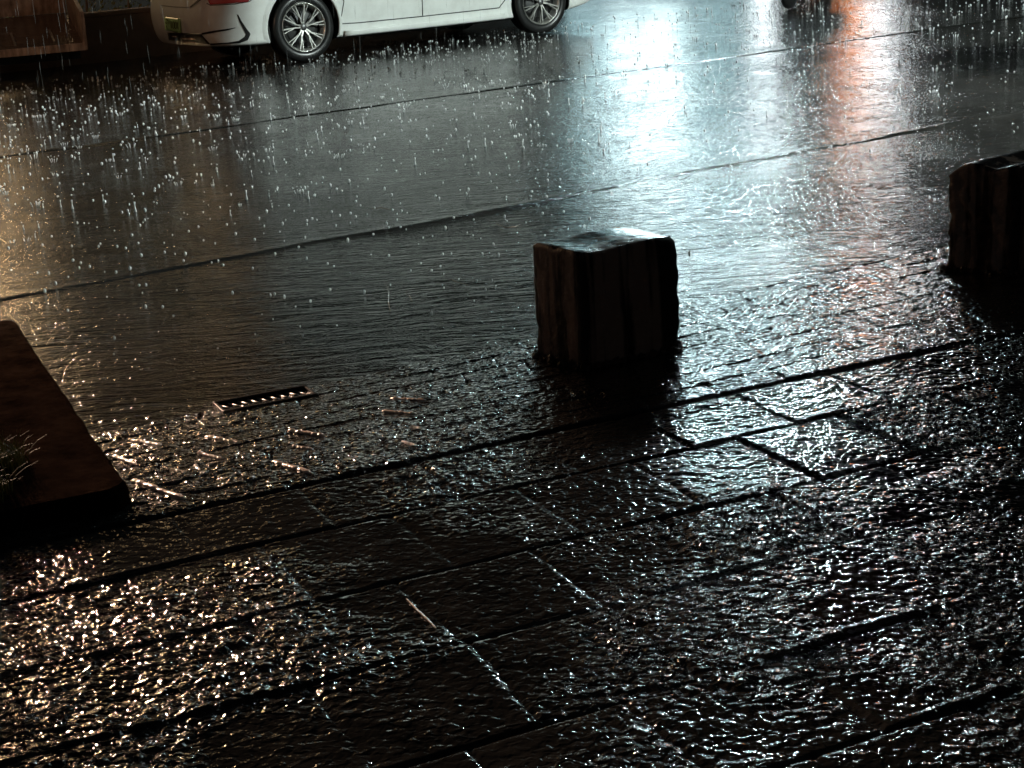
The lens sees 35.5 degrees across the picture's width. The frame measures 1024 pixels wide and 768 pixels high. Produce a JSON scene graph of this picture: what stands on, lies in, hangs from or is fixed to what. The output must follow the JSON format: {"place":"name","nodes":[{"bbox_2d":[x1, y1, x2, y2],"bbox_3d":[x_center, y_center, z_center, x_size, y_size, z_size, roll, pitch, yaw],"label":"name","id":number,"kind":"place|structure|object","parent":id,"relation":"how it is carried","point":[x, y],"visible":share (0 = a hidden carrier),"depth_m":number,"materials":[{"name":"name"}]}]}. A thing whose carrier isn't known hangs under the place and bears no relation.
{"place":"outdoors","nodes":[
{"label":"outdoors","id":0,"kind":"place"},
{"bbox_2d":[0,0,87,65],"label":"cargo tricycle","id":1,"kind":"object","parent":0,"point":[48,35],"visible":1,"depth_m":15.43,"materials":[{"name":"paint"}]},
{"bbox_2d":[0,246,1023,767],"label":"pavement","id":2,"kind":"structure","parent":0,"point":[778,524],"depth_m":3.18,"materials":[{"name":"stone"}]},
{"bbox_2d":[0,320,129,533],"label":"planter slab","id":3,"kind":"structure","parent":2,"relation":"on","point":[68,471],"depth_m":3.91,"materials":[{"name":"wood"}]},
{"bbox_2d":[0,462,21,501],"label":"grass tuft","id":4,"kind":"object","parent":3,"relation":"on","point":[5,487],"visible":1,"depth_m":3.64,"materials":[{"name":"green plant"}]},
{"bbox_2d":[0,430,46,475],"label":"grass tuft","id":5,"kind":"object","parent":3,"relation":"on","point":[18,460],"visible":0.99,"depth_m":3.85,"materials":[{"name":"green plant"}]},
{"bbox_2d":[213,385,318,412],"bbox_3d":[-0.717,0.055,4.669,0.287,0.036,0.125,-11,18,-22],"label":"drain grate","id":6,"kind":"object","parent":2,"relation":"in","point":[219,405],"visible":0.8,"depth_m":4.67,"materials":[{"name":"grey metal"}]},
{"bbox_2d":[112,396,425,498],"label":"twigs","id":7,"kind":"object","parent":2,"relation":"on","point":[180,496],"visible":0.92,"depth_m":4.05,"materials":[{"name":"beige wood"}]},
{"bbox_2d":[406,598,435,627],"bbox_3d":[-0.170,0.427,2.982,0.005,0.004,0.150,-11,18,-23],"label":"twig","id":8,"kind":"object","parent":2,"relation":"on","point":[424,616],"visible":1,"depth_m":2.97,"materials":[{"name":"beige wood"}]},
{"bbox_2d":[532,227,682,370],"bbox_3d":[0.276,-0.247,4.757,0.384,0.393,0.346,-12,18,-25],"label":"concrete bollard","id":9,"kind":"object","parent":2,"relation":"on","point":[606,297],"visible":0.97,"depth_m":4.64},
{"bbox_2d":[939,150,1023,276],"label":"concrete bollard","id":10,"kind":"object","parent":2,"relation":"on","point":[986,222],"visible":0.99,"depth_m":5.40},
{"bbox_2d":[0,0,1023,435],"bbox_3d":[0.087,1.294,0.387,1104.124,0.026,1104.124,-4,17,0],"label":"road","id":11,"kind":"structure","parent":0,"point":[162,364],"depth_m":8.45,"materials":[{"name":"grey asphalt"}]},
{"bbox_2d":[4,0,150,17],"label":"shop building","id":12,"kind":"structure","parent":11,"relation":"on","point":[117,4],"depth_m":24.60,"materials":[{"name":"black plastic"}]},
{"bbox_2d":[0,6,213,72],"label":"pavement","id":13,"kind":"structure","parent":11,"relation":"on","point":[120,34],"depth_m":17.61,"materials":[{"name":"grey concrete"}]},
{"bbox_2d":[150,0,588,61],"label":"parked saloon car","id":14,"kind":"object","parent":11,"relation":"on","point":[300,30],"visible":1,"depth_m":15.99,"materials":[{"name":"white paint"}]},
{"bbox_2d":[0,0,1023,354],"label":"rain splashes","id":15,"kind":"object","parent":11,"relation":"on","point":[378,120],"visible":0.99,"depth_m":11.77,"materials":[{"name":"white liquid"}]},
{"bbox_2d":[781,0,796,8],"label":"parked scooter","id":16,"kind":"object","parent":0,"point":[788,4],"visible":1,"depth_m":18.32,"materials":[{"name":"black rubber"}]}
]}

